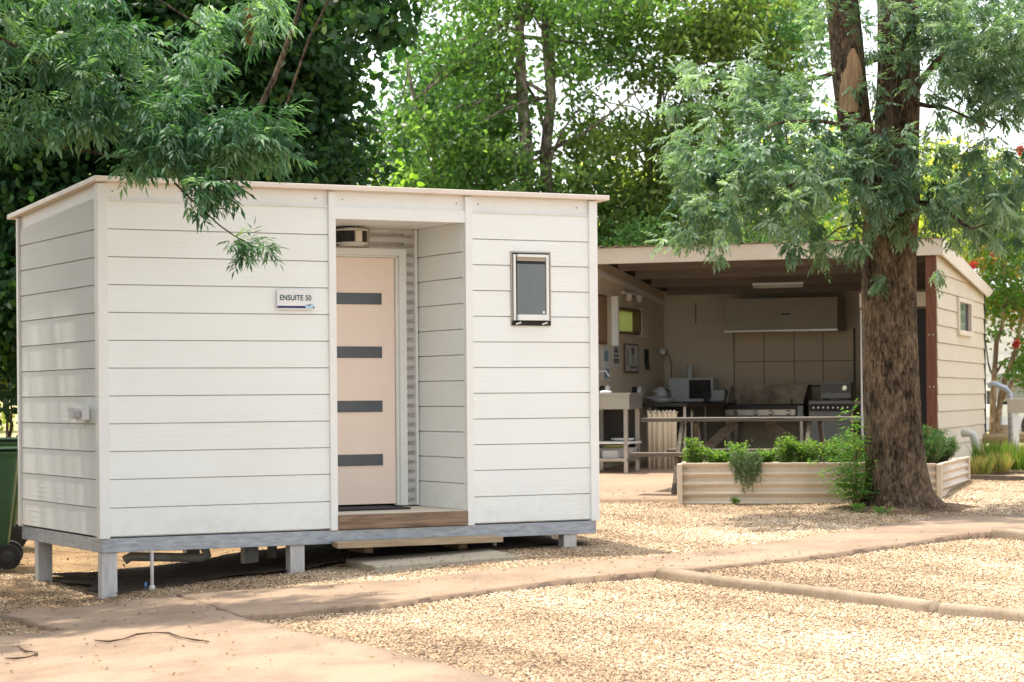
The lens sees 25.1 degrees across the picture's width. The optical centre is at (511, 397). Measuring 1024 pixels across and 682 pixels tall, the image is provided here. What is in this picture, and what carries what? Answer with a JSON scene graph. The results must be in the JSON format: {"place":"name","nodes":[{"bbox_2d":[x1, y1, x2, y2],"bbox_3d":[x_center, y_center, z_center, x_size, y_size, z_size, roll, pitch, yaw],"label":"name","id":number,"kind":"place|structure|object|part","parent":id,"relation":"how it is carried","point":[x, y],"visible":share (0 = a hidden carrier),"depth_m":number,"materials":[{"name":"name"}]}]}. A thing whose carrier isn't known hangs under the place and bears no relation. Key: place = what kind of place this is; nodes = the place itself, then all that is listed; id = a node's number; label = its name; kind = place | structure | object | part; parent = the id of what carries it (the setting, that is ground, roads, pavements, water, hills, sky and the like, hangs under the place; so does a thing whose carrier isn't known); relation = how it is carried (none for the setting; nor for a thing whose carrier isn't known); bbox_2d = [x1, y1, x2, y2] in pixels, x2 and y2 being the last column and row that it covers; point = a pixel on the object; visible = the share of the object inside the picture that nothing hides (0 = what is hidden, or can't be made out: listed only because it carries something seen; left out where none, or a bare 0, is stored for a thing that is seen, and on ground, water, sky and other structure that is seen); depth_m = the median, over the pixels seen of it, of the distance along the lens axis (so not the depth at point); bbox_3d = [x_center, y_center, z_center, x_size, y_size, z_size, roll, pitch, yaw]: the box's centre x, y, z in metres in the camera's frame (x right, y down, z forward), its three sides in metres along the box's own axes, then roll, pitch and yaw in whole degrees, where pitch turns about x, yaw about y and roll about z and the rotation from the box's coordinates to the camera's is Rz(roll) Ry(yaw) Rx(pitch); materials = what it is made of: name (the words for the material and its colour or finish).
{"place":"outdoors","nodes":[
{"label":"outdoors","id":0,"kind":"place"},
{"bbox_2d":[0,595,514,681],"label":"driveway","id":1,"kind":"structure","parent":0,"point":[331,660],"depth_m":12.85,"materials":[{"name":"beige concrete"}]},
{"bbox_2d":[5,647,36,659],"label":"fallen twig","id":2,"kind":"object","parent":1,"relation":"on","point":[35,654],"visible":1,"depth_m":13.27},
{"bbox_2d":[94,632,209,641],"bbox_3d":[-2.029,1.415,13.504,0.945,0.053,0.326,0,0,33],"label":"fallen twig","id":3,"kind":"object","parent":1,"relation":"on","point":[193,639],"visible":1,"depth_m":13.59,"materials":[{"name":"wood"}]},
{"bbox_2d":[0,402,1023,681],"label":"ground","id":4,"kind":"structure","parent":0,"point":[82,560],"depth_m":14.21,"materials":[{"name":"gravel"}]},
{"bbox_2d":[0,400,15,431],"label":"tree","id":5,"kind":"object","parent":4,"relation":"on","point":[3,420],"visible":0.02,"depth_m":62.80,"materials":[{"name":"green plant"}]},
{"bbox_2d":[0,330,16,436],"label":"young shrub","id":6,"kind":"object","parent":4,"relation":"on","point":[7,383],"visible":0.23,"depth_m":23.84,"materials":[{"name":"green plant"}]},
{"bbox_2d":[0,446,22,569],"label":"wheelie bin","id":7,"kind":"object","parent":4,"relation":"on","point":[11,554],"visible":0.86,"depth_m":18.69,"materials":[{"name":"green plastic"}]},
{"bbox_2d":[0,437,26,546],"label":"wheelie bin","id":8,"kind":"object","parent":4,"relation":"on","point":[16,533],"visible":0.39,"depth_m":20.37,"materials":[{"name":"green plastic"}]},
{"bbox_2d":[0,0,125,390],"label":"broadleaf tree","id":9,"kind":"object","parent":4,"relation":"on","point":[17,87],"visible":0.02,"depth_m":24.40,"materials":[{"name":"green plant"}]},
{"bbox_2d":[0,0,317,277],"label":"ash tree","id":10,"kind":"object","parent":4,"relation":"on","point":[182,135],"visible":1,"depth_m":15.09,"materials":[{"name":"green plant"}]},
{"bbox_2d":[0,0,409,436],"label":"broadleaf tree","id":11,"kind":"object","parent":4,"relation":"on","point":[333,153],"visible":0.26,"depth_m":23.40,"materials":[{"name":"green plant"}]},
{"bbox_2d":[7,175,609,599],"bbox_3d":[-1.646,-0.049,18.399,4.315,3.088,2.280,0,0,-28],"label":"cabin","id":12,"kind":"object","parent":4,"relation":"on","point":[431,359],"visible":0.84,"depth_m":17.48,"materials":[{"name":"wood"}]},
{"bbox_2d":[277,289,314,309],"bbox_3d":[-1.612,-0.729,17.180,0.300,0.148,0.012,0,0,-28],"label":"cabin sign","id":13,"kind":"object","parent":12,"relation":"attached to","point":[296,299],"visible":1,"depth_m":17.18,"materials":[{"name":"plastic"}]},
{"bbox_2d":[336,257,395,504],"bbox_3d":[-1.316,-0.131,18.366,0.828,1.973,0.049,0,0,-28],"label":"door","id":14,"kind":"structure","parent":12,"relation":"in","point":[364,286],"depth_m":18.42,"materials":[{"name":"beige paint"}]},
{"bbox_2d":[338,505,410,510],"bbox_3d":[-1.216,0.871,18.034,0.760,0.014,0.380,0,0,-28],"label":"doormat","id":15,"kind":"object","parent":12,"relation":"on","point":[364,508],"visible":0.56,"depth_m":17.98,"materials":[{"name":"black rubber"}]},
{"bbox_2d":[332,535,502,552],"bbox_3d":[-0.776,1.127,17.678,1.438,0.100,0.540,0,0,-28],"label":"timber step","id":16,"kind":"object","parent":12,"relation":"attached to","point":[455,542],"visible":1,"depth_m":17.47,"materials":[{"name":"brown wood"}]},
{"bbox_2d":[509,251,550,325],"bbox_3d":[0.150,-0.855,18.124,0.355,0.582,0.072,0,0,-28],"label":"window","id":17,"kind":"structure","parent":12,"relation":"in","point":[530,274],"depth_m":18.11,"materials":[{"name":"metal"}]},
{"bbox_2d":[53,535,592,591],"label":"damp soil","id":18,"kind":"structure","parent":4,"relation":"on","point":[126,577],"depth_m":18.07,"materials":[{"name":"soil"}]},
{"bbox_2d":[233,0,437,180],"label":"broadleaf tree","id":19,"kind":"object","parent":4,"relation":"on","point":[366,17],"visible":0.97,"depth_m":20.92,"materials":[{"name":"green plant"}]},
{"bbox_2d":[357,143,424,187],"bbox_3d":[-2.006,-1.274,32.072,2.435,4.656,2.344,0,0,26],"label":"broadleaf tree","id":20,"kind":"object","parent":4,"relation":"on","point":[414,176],"visible":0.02,"depth_m":31.78,"materials":[{"name":"green plant"}]},
{"bbox_2d":[346,548,518,573],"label":"stepping slab","id":21,"kind":"structure","parent":4,"relation":"on","point":[401,562],"depth_m":17.24,"materials":[{"name":"grey concrete"}]},
{"bbox_2d":[345,7,558,190],"bbox_3d":[-1.069,-2.614,36.550,4.108,7.145,3.270,0,0,0],"label":"slim tree","id":22,"kind":"object","parent":4,"relation":"on","point":[389,55],"visible":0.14,"depth_m":36.11,"materials":[{"name":"green plant"}]},
{"bbox_2d":[352,0,733,225],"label":"slim tree","id":23,"kind":"object","parent":4,"relation":"on","point":[481,156],"visible":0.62,"depth_m":33.63,"materials":[{"name":"green plant"}]},
{"bbox_2d":[597,231,619,246],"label":"hedge shrub","id":24,"kind":"object","parent":4,"relation":"on","point":[603,240],"visible":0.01,"depth_m":32.98,"materials":[{"name":"green plant"}]},
{"bbox_2d":[597,207,680,246],"bbox_3d":[1.857,-0.891,32.651,2.087,3.655,2.033,0,0,-26],"label":"hedge shrub","id":25,"kind":"object","parent":4,"relation":"on","point":[638,226],"visible":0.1,"depth_m":32.48,"materials":[{"name":"green plant"}]},
{"bbox_2d":[581,150,765,242],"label":"tree","id":26,"kind":"object","parent":4,"relation":"on","point":[642,178],"depth_m":57.78,"materials":[{"name":"green plant"}]},
{"bbox_2d":[537,0,826,246],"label":"slim tree","id":27,"kind":"object","parent":4,"relation":"on","point":[638,200],"visible":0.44,"depth_m":33.79,"materials":[{"name":"green plant"}]},
{"bbox_2d":[671,219,763,242],"bbox_3d":[2.954,-0.863,32.297,2.285,3.571,1.950,0,0,0],"label":"hedge shrub","id":28,"kind":"object","parent":4,"relation":"on","point":[731,241],"visible":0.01,"depth_m":32.17,"materials":[{"name":"green plant"}]},
{"bbox_2d":[729,497,738,504],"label":"weed","id":29,"kind":"object","parent":4,"relation":"on","point":[734,500],"visible":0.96,"depth_m":22.60,"materials":[{"name":"green plant"}]},
{"bbox_2d":[724,384,811,459],"bbox_3d":[3.352,0.362,30.189,1.052,1.060,0.672,0,0,18],"label":"barbecue","id":30,"kind":"object","parent":4,"relation":"on","point":[785,400],"visible":0.84,"depth_m":30.34,"materials":[{"name":"grey metal"}]},
{"bbox_2d":[677,461,864,504],"bbox_3d":[2.622,0.863,22.895,1.916,0.445,0.676,0,0,8],"label":"raised planter","id":31,"kind":"object","parent":4,"relation":"on","point":[703,483],"visible":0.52,"depth_m":22.60,"materials":[{"name":"beige metal"}]},
{"bbox_2d":[679,436,709,462],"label":"herb plant","id":32,"kind":"object","parent":31,"relation":"in","point":[696,456],"visible":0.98,"depth_m":22.86,"materials":[{"name":"green plant"}]},
{"bbox_2d":[704,448,731,462],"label":"herb plant","id":33,"kind":"object","parent":31,"relation":"in","point":[713,457],"visible":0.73,"depth_m":22.91,"materials":[{"name":"green plant"}]},
{"bbox_2d":[723,439,752,461],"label":"herb plant","id":34,"kind":"object","parent":31,"relation":"in","point":[737,448],"visible":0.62,"depth_m":22.84,"materials":[{"name":"green plant"}]},
{"bbox_2d":[728,449,763,493],"bbox_3d":[2.293,0.731,22.603,0.365,0.450,0.220,0,0,0],"label":"trailing plant","id":35,"kind":"object","parent":31,"relation":"on","point":[755,461],"visible":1,"depth_m":22.56,"materials":[{"name":"green plant"}]},
{"bbox_2d":[751,447,778,462],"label":"herb plant","id":36,"kind":"object","parent":31,"relation":"in","point":[769,458],"visible":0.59,"depth_m":22.86,"materials":[{"name":"green plant"}]},
{"bbox_2d":[773,432,799,462],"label":"herb plant","id":37,"kind":"object","parent":31,"relation":"in","point":[786,450],"visible":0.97,"depth_m":22.72,"materials":[{"name":"green plant"}]},
{"bbox_2d":[791,436,823,462],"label":"herb plant","id":38,"kind":"object","parent":31,"relation":"in","point":[804,454],"visible":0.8,"depth_m":22.80,"materials":[{"name":"green plant"}]},
{"bbox_2d":[807,438,848,461],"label":"herb plant","id":39,"kind":"object","parent":31,"relation":"in","point":[823,450],"visible":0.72,"depth_m":22.69,"materials":[{"name":"green plant"}]},
{"bbox_2d":[837,430,864,461],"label":"herb plant","id":40,"kind":"object","parent":31,"relation":"in","point":[862,448],"visible":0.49,"depth_m":22.77,"materials":[{"name":"green plant"}]},
{"bbox_2d":[671,0,876,242],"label":"slim tree","id":41,"kind":"object","parent":4,"relation":"on","point":[784,29],"visible":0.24,"depth_m":34.46,"materials":[{"name":"green plant"}]},
{"bbox_2d":[597,236,991,466],"bbox_3d":[3.406,-0.402,29.442,4.836,2.887,4.850,0,0,18],"label":"camp kitchen","id":42,"kind":"object","parent":4,"relation":"on","point":[677,312],"visible":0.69,"depth_m":29.99,"materials":[{"name":"wood"}]},
{"bbox_2d":[598,294,606,343],"bbox_3d":[1.108,-0.964,28.487,0.020,0.610,0.450,0,0,18],"label":"framed map","id":43,"kind":"object","parent":42,"relation":"attached to","point":[602,319],"visible":0.79,"depth_m":28.49,"materials":[{"name":"wood"}]},
{"bbox_2d":[602,346,609,380],"bbox_3d":[1.169,-0.420,28.674,0.010,0.420,0.340,0,0,19],"label":"safety notice","id":44,"kind":"object","parent":42,"relation":"attached to","point":[606,358],"visible":1,"depth_m":28.67,"materials":[{"name":"white paper"}]},
{"bbox_2d":[612,346,619,366],"bbox_3d":[1.314,-0.521,29.110,0.011,0.260,0.340,0,0,19],"label":"safety notice","id":45,"kind":"object","parent":42,"relation":"attached to","point":[615,355],"visible":1,"depth_m":29.11,"materials":[{"name":"white paper"}]},
{"bbox_2d":[612,296,648,345],"bbox_3d":[1.500,-0.962,29.737,0.180,0.620,1.610,0,0,18],"label":"window","id":46,"kind":"structure","parent":42,"relation":"in","point":[624,320],"depth_m":29.85,"materials":[{"name":"green glass"}]},
{"bbox_2d":[623,343,638,372],"bbox_3d":[1.544,-0.503,29.782,0.022,0.380,0.680,0,0,18],"label":"notice board","id":47,"kind":"object","parent":42,"relation":"attached to","point":[631,357],"visible":1,"depth_m":29.75,"materials":[{"name":"white paper"}]},
{"bbox_2d":[621,291,642,301],"bbox_3d":[1.554,-1.293,29.661,0.130,0.120,0.600,0,0,18],"label":"security light","id":48,"kind":"object","parent":42,"relation":"attached to","point":[628,295],"visible":1,"depth_m":29.57,"materials":[{"name":"plastic"}]},
{"bbox_2d":[644,349,649,369],"bbox_3d":[1.792,-0.500,30.500,0.040,0.270,0.160,0,0,18],"label":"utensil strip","id":49,"kind":"object","parent":42,"relation":"attached to","point":[646,358],"visible":1,"depth_m":30.46,"materials":[{"name":"black metal"}]},
{"bbox_2d":[658,347,671,376],"bbox_3d":[2.069,-0.366,31.125,0.196,0.620,0.100,0,0,18],"label":"wall lamp","id":50,"kind":"object","parent":42,"relation":"attached to","point":[662,351],"visible":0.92,"depth_m":31.10,"materials":[{"name":"white plastic"}]},
{"bbox_2d":[752,282,803,287],"bbox_3d":[3.388,-1.427,29.314,0.660,0.065,0.060,0,0,18],"label":"tube light","id":51,"kind":"object","parent":42,"relation":"attached to","point":[779,285],"visible":1,"depth_m":29.29,"materials":[{"name":"plastic"}]},
{"bbox_2d":[724,297,844,332],"bbox_3d":[3.617,-1.088,30.564,1.520,0.445,0.600,0,0,18],"label":"range hood","id":52,"kind":"object","parent":42,"relation":"attached to","point":[803,314],"visible":1,"depth_m":30.33,"materials":[{"name":"metal"}]},
{"bbox_2d":[955,297,973,336],"bbox_3d":[5.643,-0.997,28.733,0.062,0.460,1.320,0,0,18],"label":"window","id":53,"kind":"structure","parent":42,"relation":"in","point":[964,313],"depth_m":28.83,"materials":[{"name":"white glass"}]},
{"bbox_2d":[655,567,939,613],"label":"kerb","id":54,"kind":"structure","parent":4,"relation":"on","point":[817,592],"depth_m":14.85,"materials":[{"name":"concrete"}]},
{"bbox_2d":[746,205,856,242],"bbox_3d":[3.988,-0.915,31.966,1.946,3.649,1.944,0,0,34],"label":"hedge shrub","id":55,"kind":"object","parent":4,"relation":"on","point":[824,224],"visible":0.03,"depth_m":31.90,"materials":[{"name":"green plant"}]},
{"bbox_2d":[640,0,1023,509],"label":"ash tree","id":56,"kind":"object","parent":4,"relation":"on","point":[881,159],"visible":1,"depth_m":21.40,"materials":[{"name":"green plant"}]},
{"bbox_2d":[808,399,860,461],"bbox_3d":[4.197,0.438,29.926,0.600,0.815,0.637,0,0,18],"label":"stove","id":57,"kind":"object","parent":4,"relation":"on","point":[824,408],"visible":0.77,"depth_m":29.65,"materials":[{"name":"metal"}]},
{"bbox_3d":[4.096,0.386,29.653,0.520,0.400,0.017,0,0,18],"label":"oven door","id":58,"kind":"part","parent":57,"relation":"part of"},
{"bbox_2d":[854,401,860,438],"bbox_3d":[4.551,0.382,29.722,0.200,1.000,0.400,0,0,18],"label":"side shelf","id":59,"kind":"object","parent":57,"relation":"attached to","point":[857,403],"visible":0.15,"depth_m":29.55,"materials":[{"name":"silver metal"}]},
{"bbox_2d":[846,502,866,512],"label":"weed","id":60,"kind":"object","parent":4,"relation":"on","point":[856,505],"visible":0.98,"depth_m":21.39,"materials":[{"name":"green plant"}]},
{"bbox_2d":[734,102,1004,261],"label":"tree","id":61,"kind":"object","parent":4,"relation":"on","point":[921,218],"visible":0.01,"depth_m":55.40,"materials":[{"name":"green plant"}]},
{"bbox_2d":[871,506,894,514],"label":"weed","id":62,"kind":"object","parent":4,"relation":"on","point":[877,510],"visible":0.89,"depth_m":21.12,"materials":[{"name":"green plant"}]},
{"bbox_2d":[831,503,985,515],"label":"soil","id":63,"kind":"structure","parent":4,"relation":"on","point":[918,510],"depth_m":21.50,"materials":[{"name":"soil"}]},
{"bbox_2d":[807,398,879,506],"bbox_3d":[3.226,0.545,21.796,0.736,1.094,0.647,0,0,-24],"label":"sapling","id":64,"kind":"object","parent":63,"relation":"on","point":[855,488],"visible":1,"depth_m":21.73,"materials":[{"name":"green plant"}]},
{"bbox_2d":[849,130,1023,261],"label":"tree","id":65,"kind":"object","parent":4,"relation":"on","point":[954,139],"depth_m":59.41,"materials":[{"name":"green plant"}]},
{"bbox_2d":[927,456,969,498],"bbox_3d":[4.293,0.862,24.608,0.906,0.390,2.686,0,0,17],"label":"raised planter","id":66,"kind":"object","parent":4,"relation":"on","point":[946,476],"visible":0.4,"depth_m":24.00,"materials":[{"name":"beige metal"}]},
{"bbox_2d":[922,424,947,462],"bbox_3d":[4.286,0.520,24.171,0.616,0.518,0.620,0,0,0],"label":"rosemary bush","id":67,"kind":"object","parent":66,"relation":"on","point":[932,448],"visible":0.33,"depth_m":24.05,"materials":[{"name":"green plant"}]},
{"bbox_2d":[926,427,960,463],"bbox_3d":[4.558,0.545,24.833,0.545,0.465,0.539,0,0,-28],"label":"rosemary bush","id":68,"kind":"object","parent":66,"relation":"on","point":[950,446],"visible":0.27,"depth_m":24.73,"materials":[{"name":"green plant"}]},
{"bbox_2d":[961,429,978,461],"bbox_3d":[5.496,0.649,27.607,0.231,0.536,0.117,0,0,16],"label":"drain pipe","id":69,"kind":"object","parent":4,"relation":"on","point":[971,434],"visible":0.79,"depth_m":27.57,"materials":[{"name":"white plastic"}]},
{"bbox_2d":[925,140,1023,448],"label":"flowering tree","id":70,"kind":"object","parent":4,"relation":"on","point":[1004,300],"visible":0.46,"depth_m":31.94,"materials":[{"name":"green plant"}]},
{"bbox_2d":[938,603,1023,622],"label":"kerb","id":71,"kind":"structure","parent":4,"relation":"on","point":[981,611],"depth_m":13.66,"materials":[{"name":"concrete"}]},
{"bbox_2d":[964,453,999,474],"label":"grass clump","id":72,"kind":"object","parent":4,"relation":"on","point":[978,466],"visible":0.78,"depth_m":26.51,"materials":[{"name":"plant"}]},
{"bbox_2d":[966,437,1012,470],"bbox_3d":[5.661,0.656,27.305,0.622,0.434,0.599,0,0,0],"label":"grass clump","id":73,"kind":"object","parent":4,"relation":"on","point":[976,451],"visible":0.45,"depth_m":27.23,"materials":[{"name":"plant"}]},
{"bbox_2d":[970,475,1023,480],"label":"timber edging","id":74,"kind":"object","parent":4,"relation":"on","point":[992,478],"visible":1,"depth_m":25.74,"materials":[{"name":"wood"}]},
{"bbox_2d":[982,448,1016,472],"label":"grass clump","id":75,"kind":"object","parent":4,"relation":"on","point":[1003,463],"visible":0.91,"depth_m":26.91,"materials":[{"name":"plant"}]},
{"bbox_2d":[987,381,1012,447],"bbox_3d":[6.258,0.345,29.500,0.348,1.116,0.072,0,0,0],"label":"vent pipe","id":76,"kind":"object","parent":4,"relation":"on","point":[1005,388],"visible":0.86,"depth_m":29.47,"materials":[{"name":"metal"}]},
{"bbox_2d":[981,425,1023,446],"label":"log fence","id":77,"kind":"object","parent":4,"relation":"on","point":[1001,434],"visible":0.38,"depth_m":30.45,"materials":[{"name":"wood"}]},
{"bbox_2d":[986,385,1023,431],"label":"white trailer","id":78,"kind":"object","parent":4,"relation":"on","point":[1004,411],"visible":0.1,"depth_m":38.12,"materials":[{"name":"metal"}]},
{"bbox_2d":[988,437,1023,470],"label":"grass clump","id":79,"kind":"object","parent":4,"relation":"on","point":[1016,446],"visible":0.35,"depth_m":27.29,"materials":[{"name":"plant"}]},
{"bbox_2d":[990,528,1023,540],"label":"kerb","id":80,"kind":"structure","parent":4,"relation":"on","point":[1008,534],"depth_m":18.78,"materials":[{"name":"concrete"}]},
{"bbox_2d":[996,373,1023,424],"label":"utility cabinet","id":81,"kind":"object","parent":4,"relation":"on","point":[1020,395],"visible":0.19,"depth_m":33.00,"materials":[{"name":"metal"}]},
{"bbox_2d":[999,442,1023,471],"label":"grass clump","id":82,"kind":"object","parent":4,"relation":"on","point":[1018,463],"visible":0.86,"depth_m":27.11,"materials":[{"name":"plant"}]},
{"bbox_2d":[1008,399,1023,449],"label":"meter post","id":83,"kind":"object","parent":4,"relation":"on","point":[1015,407],"visible":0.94,"depth_m":28.94,"materials":[{"name":"white plastic"}]},
{"bbox_2d":[48,0,1023,241],"label":"sky","id":84,"kind":"structure","parent":0,"point":[1014,139],"materials":[{"name":"white"}]},
{"bbox_2d":[177,515,1023,621],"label":"path","id":85,"kind":"structure","parent":0,"point":[268,604],"depth_m":16.06,"materials":[{"name":"beige concrete"}]},
{"bbox_2d":[599,466,676,502],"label":"kitchen floor","id":86,"kind":"structure","parent":0,"point":[654,482],"depth_m":25.06,"materials":[{"name":"beige concrete"}]},
{"bbox_2d":[599,393,642,472],"bbox_3d":[1.172,0.438,27.484,0.660,0.975,0.620,0,0,18],"label":"sink bench","id":87,"kind":"object","parent":86,"relation":"on","point":[619,415],"visible":0.54,"depth_m":27.62,"materials":[{"name":"wood"}]},
{"bbox_2d":[599,385,610,391],"bbox_3d":[1.149,-0.089,28.429,0.120,0.118,0.120,0,0,18],"label":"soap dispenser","id":88,"kind":"object","parent":87,"relation":"on","point":[606,387],"visible":0.5,"depth_m":28.39,"materials":[{"name":"white plastic"}]},
{"bbox_2d":[600,390,611,392],"bbox_3d":[1.114,-0.066,27.386,0.144,0.030,0.142,0,0,18],"label":"soap dish","id":89,"kind":"object","parent":87,"relation":"on","point":[605,391],"visible":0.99,"depth_m":27.33,"materials":[{"name":"ceramic"}]},
{"bbox_2d":[602,450,619,457],"bbox_3d":[1.184,0.673,27.370,0.190,0.090,0.150,0,0,18],"label":"storage box","id":90,"kind":"object","parent":87,"relation":"on","point":[610,453],"visible":1,"depth_m":27.30,"materials":[{"name":"white plastic"}]},
{"bbox_2d":[599,445,636,457],"bbox_3d":[1.184,0.643,27.513,0.593,0.150,0.220,0,0,18],"label":"clear tub","id":91,"kind":"object","parent":87,"relation":"on","point":[620,448],"visible":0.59,"depth_m":27.41,"materials":[{"name":"plastic"}]},
{"bbox_2d":[611,438,633,440],"bbox_3d":[1.318,0.505,27.478,0.280,0.035,0.280,0,0,18],"label":"plate stack","id":92,"kind":"object","parent":87,"relation":"on","point":[620,439],"visible":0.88,"depth_m":27.37,"materials":[{"name":"ceramic"}]},
{"bbox_2d":[632,386,641,392],"bbox_3d":[1.622,-0.084,29.852,0.120,0.118,0.120,0,0,18],"label":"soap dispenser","id":93,"kind":"object","parent":87,"relation":"on","point":[638,389],"visible":0.7,"depth_m":29.81,"materials":[{"name":"white plastic"}]},
{"bbox_2d":[642,402,740,468],"bbox_3d":[2.102,0.488,29.644,1.120,0.830,3.315,0,0,18],"label":"kitchen counter","id":94,"kind":"object","parent":86,"relation":"on","point":[662,436],"visible":0.66,"depth_m":28.09,"materials":[{"name":"black wood"}]},
{"bbox_2d":[652,386,670,402],"bbox_3d":[1.965,-0.037,30.340,0.199,0.220,0.180,0,0,-23],"label":"kettle","id":95,"kind":"object","parent":94,"relation":"on","point":[660,391],"visible":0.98,"depth_m":30.29,"materials":[{"name":"silver ceramic"}]},
{"bbox_2d":[650,398,674,402],"bbox_3d":[1.974,0.043,30.189,0.340,0.060,0.335,0,0,18],"label":"dish tray","id":96,"kind":"object","parent":94,"relation":"on","point":[662,400],"visible":1,"depth_m":30.08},
{"bbox_2d":[646,396,666,397],"bbox_3d":[1.894,-0.003,30.189,0.226,0.036,0.184,0,0,27],"label":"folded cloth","id":97,"kind":"object","parent":96,"relation":"on","point":[656,397],"visible":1,"depth_m":30.14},
{"bbox_2d":[669,378,718,402],"bbox_3d":[2.429,-0.094,30.768,0.600,0.325,0.372,0,0,18],"label":"microwave","id":98,"kind":"object","parent":94,"relation":"on","point":[687,389],"visible":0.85,"depth_m":30.61,"materials":[{"name":"white metal"}]},
{"bbox_2d":[686,364,692,377],"bbox_3d":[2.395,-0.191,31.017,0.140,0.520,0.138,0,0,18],"label":"paper towel roll","id":99,"kind":"object","parent":98,"relation":"on","point":[689,370],"visible":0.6,"depth_m":30.98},
{"bbox_3d":[2.493,-0.107,30.557,0.295,0.250,0.011,0,0,18],"label":"door","id":100,"kind":"part","parent":98,"relation":"part of","materials":[{"name":"black glass"}]},
{"bbox_2d":[704,389,710,401],"bbox_3d":[2.586,-0.022,30.533,0.075,0.180,0.100,0,0,18],"label":"knife block","id":101,"kind":"object","parent":94,"relation":"on","point":[706,395],"depth_m":30.49,"materials":[{"name":"black"}]},
{"bbox_2d":[711,389,727,401],"bbox_3d":[2.737,-0.025,30.546,0.215,0.162,0.200,0,0,18],"label":"toaster","id":102,"kind":"object","parent":94,"relation":"on","point":[718,395],"visible":0.92,"depth_m":30.45,"materials":[{"name":"grey metal"}]},
{"bbox_2d":[629,416,864,493],"bbox_3d":[2.524,0.626,24.126,2.277,0.834,1.780,0,0,18],"label":"picnic table","id":103,"kind":"object","parent":86,"relation":"on","point":[730,426],"visible":0.56,"depth_m":23.96,"materials":[{"name":"wood"}]},
{"bbox_2d":[821,382,855,399],"bbox_3d":[4.232,-0.084,29.900,0.390,0.225,0.382,0,0,18],"label":"toaster oven","id":104,"kind":"object","parent":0,"point":[847,390],"visible":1,"depth_m":29.74,"materials":[{"name":"metal"}]},
{"bbox_2d":[974,262,1023,430],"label":"white house","id":105,"kind":"structure","parent":0,"point":[1003,354],"depth_m":46.00,"materials":[{"name":"grey"}]}
]}

